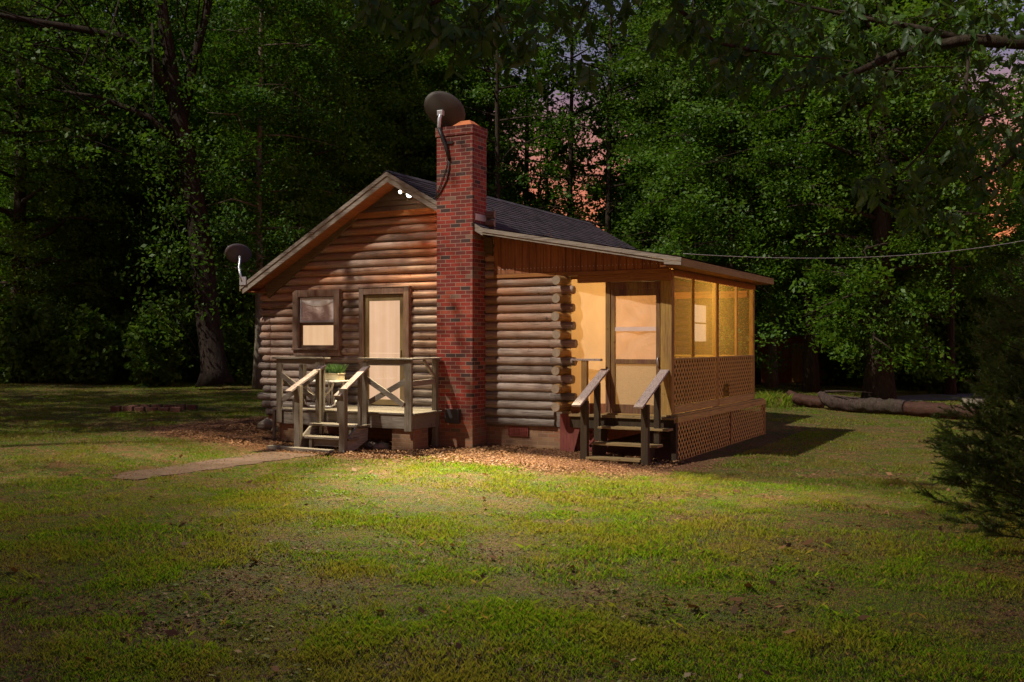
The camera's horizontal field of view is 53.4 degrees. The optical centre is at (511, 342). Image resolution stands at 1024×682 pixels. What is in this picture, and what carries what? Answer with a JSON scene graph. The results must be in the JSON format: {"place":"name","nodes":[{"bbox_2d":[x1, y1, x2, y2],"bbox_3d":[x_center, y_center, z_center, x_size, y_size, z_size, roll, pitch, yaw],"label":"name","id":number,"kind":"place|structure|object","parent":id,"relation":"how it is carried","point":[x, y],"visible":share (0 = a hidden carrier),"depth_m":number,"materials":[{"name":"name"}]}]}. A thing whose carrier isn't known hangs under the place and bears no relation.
{"place":"outdoors","nodes":[
{"label":"outdoors","id":0,"kind":"place"},
{"bbox_2d":[113,451,316,479],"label":"path","id":1,"kind":"structure","parent":0,"point":[236,461],"depth_m":14.91,"materials":[{"name":"soil"},{"name":"wood chips"}]},
{"bbox_2d":[0,376,1023,681],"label":"ground","id":2,"kind":"structure","parent":0,"point":[772,432],"depth_m":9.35,"materials":[{"name":"green plant"}]},
{"bbox_2d":[0,0,185,374],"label":"forest tree","id":3,"kind":"object","parent":2,"relation":"on","point":[19,262],"visible":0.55,"depth_m":37.51,"materials":[{"name":"green plant"}]},
{"bbox_2d":[0,0,216,314],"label":"forest tree","id":4,"kind":"object","parent":2,"relation":"on","point":[103,5],"visible":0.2,"depth_m":39.58,"materials":[{"name":"green plant"}]},
{"bbox_2d":[0,40,224,325],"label":"forest tree","id":5,"kind":"object","parent":2,"relation":"on","point":[105,305],"visible":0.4,"depth_m":38.55,"materials":[{"name":"green plant"}]},
{"bbox_2d":[110,406,121,411],"bbox_3d":[-9.074,1.537,23.301,0.230,0.153,0.120,-2,-2,8],"label":"edging block","id":6,"kind":"object","parent":2,"relation":"on","point":[116,408],"depth_m":23.25,"materials":[{"name":"red brick"}]},
{"bbox_2d":[0,0,246,314],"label":"forest tree","id":7,"kind":"object","parent":2,"relation":"on","point":[137,189],"visible":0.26,"depth_m":39.64,"materials":[{"name":"green plant"}]},
{"bbox_2d":[0,0,255,387],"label":"leaning oak","id":8,"kind":"object","parent":2,"relation":"on","point":[212,355],"visible":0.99,"depth_m":32.15,"materials":[{"name":"green plant"}]},
{"bbox_2d":[122,406,133,411],"bbox_3d":[-8.796,1.540,23.302,0.230,0.149,0.120,3,-2,-4],"label":"edging block","id":9,"kind":"object","parent":2,"relation":"on","point":[128,408],"depth_m":23.25,"materials":[{"name":"red brick"}]},
{"bbox_2d":[134,407,145,411],"bbox_3d":[-8.524,1.549,23.299,0.230,0.135,0.120,-2,2,0],"label":"edging block","id":10,"kind":"object","parent":2,"relation":"on","point":[140,409],"depth_m":23.24,"materials":[{"name":"red brick"}]},
{"bbox_2d":[146,407,157,411],"bbox_3d":[-8.246,1.554,23.299,0.230,0.133,0.120,2,1,-7],"label":"edging block","id":11,"kind":"object","parent":2,"relation":"on","point":[151,409],"depth_m":23.24,"materials":[{"name":"red brick"}]},
{"bbox_2d":[152,404,162,407],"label":"edging block","id":12,"kind":"object","parent":2,"relation":"on","point":[157,405],"depth_m":23.99,"materials":[{"name":"red brick"}]},
{"bbox_2d":[158,407,169,411],"bbox_3d":[-7.972,1.558,23.299,0.230,0.130,0.120,0,2,-6],"label":"edging block","id":13,"kind":"object","parent":2,"relation":"on","point":[163,409],"depth_m":23.24,"materials":[{"name":"red brick"}]},
{"bbox_2d":[170,407,181,411],"bbox_3d":[-7.697,1.554,23.299,0.230,0.143,0.120,1,1,-5],"label":"edging block","id":14,"kind":"object","parent":2,"relation":"on","point":[176,409],"depth_m":23.24,"materials":[{"name":"red brick"}]},
{"bbox_2d":[175,404,185,409],"bbox_3d":[-7.833,1.546,24.050,0.230,0.154,0.120,-1,0,7],"label":"edging block","id":15,"kind":"object","parent":2,"relation":"on","point":[183,406],"depth_m":23.99,"materials":[{"name":"red brick"}]},
{"bbox_2d":[187,404,197,409],"bbox_3d":[-7.556,1.553,24.048,0.230,0.148,0.120,2,2,7],"label":"edging block","id":16,"kind":"object","parent":2,"relation":"on","point":[191,407],"depth_m":23.99,"materials":[{"name":"red brick"}]},
{"bbox_2d":[136,0,373,387],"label":"forest tree","id":17,"kind":"object","parent":2,"relation":"on","point":[260,95],"visible":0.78,"depth_m":33.32,"materials":[{"name":"green plant"}]},
{"bbox_2d":[257,417,277,429],"bbox_3d":[-4.677,1.591,19.472,0.344,0.310,0.384,0,0,28],"label":"boulder","id":18,"kind":"object","parent":2,"relation":"on","point":[266,423],"visible":0.67,"depth_m":19.35,"materials":[{"name":"stone"}]},
{"bbox_2d":[193,0,409,309],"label":"forest tree","id":19,"kind":"object","parent":2,"relation":"on","point":[351,144],"visible":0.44,"depth_m":35.28,"materials":[{"name":"green plant"}]},
{"bbox_2d":[173,0,433,255],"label":"forest tree","id":20,"kind":"object","parent":2,"relation":"on","point":[370,119],"visible":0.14,"depth_m":39.50,"materials":[{"name":"green plant"}]},
{"bbox_2d":[231,0,443,241],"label":"forest tree","id":21,"kind":"object","parent":2,"relation":"on","point":[383,159],"visible":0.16,"depth_m":39.44,"materials":[{"name":"green plant"}]},
{"bbox_2d":[267,356,441,453],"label":"wooden deck","id":22,"kind":"structure","parent":2,"relation":"on","point":[407,422],"depth_m":17.15,"materials":[{"name":"wood"}]},
{"bbox_2d":[303,380,348,407],"bbox_3d":[-3.374,0.926,18.418,0.800,0.483,0.460,0,0,28],"label":"patio table","id":23,"kind":"object","parent":22,"relation":"on","point":[333,403],"visible":0.49,"depth_m":18.40,"materials":[{"name":"white paint"}]},
{"bbox_2d":[325,363,348,379],"bbox_3d":[-3.196,0.527,18.304,0.546,0.313,0.415,0,0,28],"label":"planter box","id":24,"kind":"object","parent":23,"relation":"on","point":[334,372],"visible":0.97,"depth_m":18.23,"materials":[{"name":"beige wood"}]},
{"bbox_2d":[366,442,376,447],"bbox_3d":[-2.396,1.780,17.438,0.257,0.146,0.167,0,0,17],"label":"stone","id":25,"kind":"object","parent":2,"relation":"on","point":[369,444],"visible":0.59,"depth_m":17.39,"materials":[{"name":"grey stone"}]},
{"bbox_2d":[372,441,389,448],"bbox_3d":[-2.223,1.780,17.271,0.299,0.195,0.244,0,0,-24],"label":"stone","id":26,"kind":"object","parent":2,"relation":"on","point":[382,445],"visible":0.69,"depth_m":17.17,"materials":[{"name":"stone"}]},
{"bbox_2d":[238,0,534,226],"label":"forest tree","id":27,"kind":"object","parent":2,"relation":"on","point":[412,132],"visible":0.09,"depth_m":41.64,"materials":[{"name":"green plant"}]},
{"bbox_2d":[338,0,553,206],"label":"forest tree","id":28,"kind":"object","parent":2,"relation":"on","point":[513,144],"visible":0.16,"depth_m":43.70,"materials":[{"name":"green plant"}]},
{"bbox_2d":[405,0,591,213],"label":"forest tree","id":29,"kind":"object","parent":2,"relation":"on","point":[496,145],"visible":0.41,"depth_m":40.02,"materials":[{"name":"green plant"}]},
{"bbox_2d":[239,120,773,461],"bbox_3d":[0.768,-0.787,21.671,8.949,6.075,9.135,0,0,28],"label":"log cabin","id":30,"kind":"object","parent":2,"relation":"on","point":[511,318],"visible":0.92,"depth_m":17.57,"materials":[{"name":"wood"}]},
{"bbox_2d":[225,244,251,284],"bbox_3d":[-5.385,-1.525,20.050,0.764,0.830,0.502,0,0,28],"label":"satellite dish","id":31,"kind":"object","parent":30,"relation":"attached to","point":[239,254],"visible":1,"depth_m":19.98,"materials":[{"name":"metal"}]},
{"bbox_2d":[291,289,342,355],"bbox_3d":[-3.710,-0.370,19.368,1.135,1.260,0.162,0,0,28],"label":"window","id":32,"kind":"structure","parent":30,"relation":"in","point":[322,336],"depth_m":19.37,"materials":[{"name":"brown wood"}]},
{"bbox_2d":[358,286,412,404],"bbox_3d":[-2.323,0.074,18.639,1.150,2.192,0.147,0,0,28],"label":"door","id":33,"kind":"structure","parent":30,"relation":"in","point":[385,322],"depth_m":18.64,"materials":[{"name":"beige wood"}]},
{"bbox_2d":[424,91,464,197],"bbox_3d":[-1.140,-3.416,17.681,0.605,1.830,0.578,0,0,28],"label":"satellite dish","id":34,"kind":"object","parent":30,"relation":"attached to","point":[443,109],"visible":0.98,"depth_m":17.55,"materials":[{"name":"grey metal"}]},
{"bbox_2d":[445,409,460,422],"bbox_3d":[-1.012,1.262,17.407,0.270,0.235,0.093,0,0,28],"label":"utility box","id":35,"kind":"object","parent":30,"relation":"attached to","point":[452,415],"visible":1,"depth_m":17.36,"materials":[{"name":"grey metal"}]},
{"bbox_2d":[611,289,659,413],"bbox_3d":[1.996,0.157,16.489,0.845,2.027,0.096,0,0,28],"label":"screen door","id":36,"kind":"structure","parent":30,"relation":"in","point":[635,313],"depth_m":16.53,"materials":[{"name":"beige wood"}]},
{"bbox_2d":[688,299,708,346],"bbox_3d":[4.267,-0.435,23.222,0.100,1.070,1.300,0,0,28],"label":"window","id":37,"kind":"structure","parent":30,"relation":"in","point":[701,306],"depth_m":23.32,"materials":[{"name":"beige glass"}]},
{"bbox_2d":[683,240,1023,258],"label":"power cable","id":38,"kind":"object","parent":30,"relation":"attached to","point":[851,257],"visible":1,"depth_m":18.44,"materials":[{"name":"black rubber"}]},
{"bbox_2d":[0,204,1022,393],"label":"undergrowth","id":39,"kind":"object","parent":2,"relation":"on","point":[54,342],"visible":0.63,"depth_m":34.39,"materials":[{"name":"green plant"}]},
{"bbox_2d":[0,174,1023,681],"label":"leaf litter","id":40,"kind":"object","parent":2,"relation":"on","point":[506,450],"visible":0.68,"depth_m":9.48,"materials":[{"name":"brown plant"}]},
{"bbox_2d":[0,0,1023,355],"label":"woods","id":41,"kind":"object","parent":2,"relation":"on","point":[964,310],"visible":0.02,"depth_m":46.40,"materials":[{"name":"plant"}]},
{"bbox_2d":[443,0,628,214],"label":"forest tree","id":42,"kind":"object","parent":2,"relation":"on","point":[527,137],"visible":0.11,"depth_m":47.19,"materials":[{"name":"green plant"}]},
{"bbox_2d":[501,9,618,224],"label":"forest tree","id":43,"kind":"object","parent":2,"relation":"on","point":[601,148],"visible":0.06,"depth_m":52.63,"materials":[{"name":"green plant"}]},
{"bbox_2d":[462,0,676,233],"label":"forest tree","id":44,"kind":"object","parent":2,"relation":"on","point":[571,152],"visible":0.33,"depth_m":44.35,"materials":[{"name":"green plant"}]},
{"bbox_2d":[499,0,718,253],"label":"forest tree","id":45,"kind":"object","parent":2,"relation":"on","point":[609,206],"visible":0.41,"depth_m":42.75,"materials":[{"name":"green plant"}]},
{"bbox_2d":[569,359,676,465],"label":"porch steps","id":46,"kind":"structure","parent":2,"relation":"on","point":[651,428],"depth_m":16.00,"materials":[{"name":"brown wood"}]},
{"bbox_2d":[548,0,729,249],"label":"forest tree","id":47,"kind":"object","parent":2,"relation":"on","point":[616,51],"visible":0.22,"depth_m":45.07,"materials":[{"name":"green plant"}]},
{"bbox_2d":[579,1,724,262],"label":"forest tree","id":48,"kind":"object","parent":2,"relation":"on","point":[627,91],"visible":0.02,"depth_m":48.74,"materials":[{"name":"green plant"}]},
{"bbox_2d":[343,0,1023,237],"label":"overhanging tree","id":49,"kind":"object","parent":2,"relation":"on","point":[469,31],"visible":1,"depth_m":9.12,"materials":[{"name":"green plant"}]},
{"bbox_2d":[591,0,790,319],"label":"forest tree","id":50,"kind":"object","parent":2,"relation":"on","point":[646,67],"visible":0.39,"depth_m":38.60,"materials":[{"name":"green plant"}]},
{"bbox_2d":[606,29,851,372],"bbox_3d":[7.828,-4.599,37.257,8.489,13.424,10.043,0,0,27],"label":"forest tree","id":51,"kind":"object","parent":2,"relation":"on","point":[691,217],"visible":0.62,"depth_m":36.03,"materials":[{"name":"green plant"}]},
{"bbox_2d":[573,0,940,383],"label":"forest tree","id":52,"kind":"object","parent":2,"relation":"on","point":[757,373],"visible":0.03,"depth_m":43.61,"materials":[{"name":"green plant"}]},
{"bbox_2d":[685,0,873,386],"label":"forest tree","id":53,"kind":"object","parent":2,"relation":"on","point":[772,379],"visible":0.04,"depth_m":40.78,"materials":[{"name":"green plant"}]},
{"bbox_2d":[728,314,832,382],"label":"wooden shed","id":54,"kind":"structure","parent":2,"relation":"on","point":[792,373],"depth_m":45.00,"materials":[{"name":"red paint"}]},
{"bbox_2d":[792,343,803,381],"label":"door","id":55,"kind":"structure","parent":54,"relation":"in","point":[797,367],"depth_m":44.95,"materials":[{"name":"brown wood"}]},
{"bbox_2d":[786,390,824,407],"bbox_3d":[8.303,1.633,28.922,1.194,0.512,0.470,0,0,41],"label":"fallen log","id":56,"kind":"object","parent":2,"relation":"on","point":[806,400],"visible":0.89,"depth_m":28.76,"materials":[{"name":"brown wood"}]},
{"bbox_2d":[680,0,948,392],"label":"forest tree","id":57,"kind":"object","parent":2,"relation":"on","point":[810,378],"visible":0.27,"depth_m":36.02,"materials":[{"name":"green plant"}]},
{"bbox_2d":[745,80,962,362],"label":"forest tree","id":58,"kind":"object","parent":2,"relation":"on","point":[792,300],"visible":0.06,"depth_m":42.46,"materials":[{"name":"green plant"}]},
{"bbox_2d":[818,390,905,414],"bbox_3d":[9.589,1.623,27.543,1.072,0.599,2.887,0,0,-33],"label":"fallen log","id":59,"kind":"object","parent":2,"relation":"on","point":[871,405],"visible":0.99,"depth_m":27.20,"materials":[{"name":"brown wood"}]},
{"bbox_2d":[717,0,1023,398],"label":"branched oak","id":60,"kind":"object","parent":2,"relation":"on","point":[877,277],"visible":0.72,"depth_m":33.05,"materials":[{"name":"green plant"}]},
{"bbox_2d":[837,0,1023,394],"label":"forest tree","id":61,"kind":"object","parent":2,"relation":"on","point":[950,386],"visible":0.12,"depth_m":36.89,"materials":[{"name":"green plant"}]},
{"bbox_2d":[841,0,1023,390],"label":"forest tree","id":62,"kind":"object","parent":2,"relation":"on","point":[960,291],"visible":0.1,"depth_m":38.99,"materials":[{"name":"green plant"}]},
{"bbox_2d":[903,401,981,418],"bbox_3d":[10.720,1.704,25.346,0.435,0.439,1.970,0,0,-35],"label":"fallen log","id":63,"kind":"object","parent":2,"relation":"on","point":[922,409],"visible":0.7,"depth_m":25.51,"materials":[{"name":"brown wood"}]},
{"bbox_2d":[910,252,1023,539],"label":"cedar shrub","id":64,"kind":"object","parent":2,"relation":"on","point":[998,460],"visible":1,"depth_m":8.94,"materials":[{"name":"green plant"}]},
{"bbox_2d":[961,398,984,413],"bbox_3d":[11.685,1.759,25.817,0.734,0.676,0.718,0,0,28],"label":"tree stump","id":65,"kind":"object","parent":2,"relation":"on","point":[964,400],"visible":0.17,"depth_m":25.66,"materials":[{"name":"grey wood"}]},
{"bbox_2d":[942,182,1023,387],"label":"forest tree","id":66,"kind":"object","parent":2,"relation":"on","point":[1016,238],"visible":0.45,"depth_m":33.28,"materials":[{"name":"green plant"}]},
{"bbox_2d":[91,0,1023,242],"label":"sky","id":67,"kind":"structure","parent":0,"point":[1005,70],"materials":[{"name":"pink"}]},
{"bbox_2d":[862,393,1017,400],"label":"drive","id":68,"kind":"structure","parent":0,"point":[929,397],"depth_m":34.97,"materials":[{"name":"grey asphalt"}]}
]}

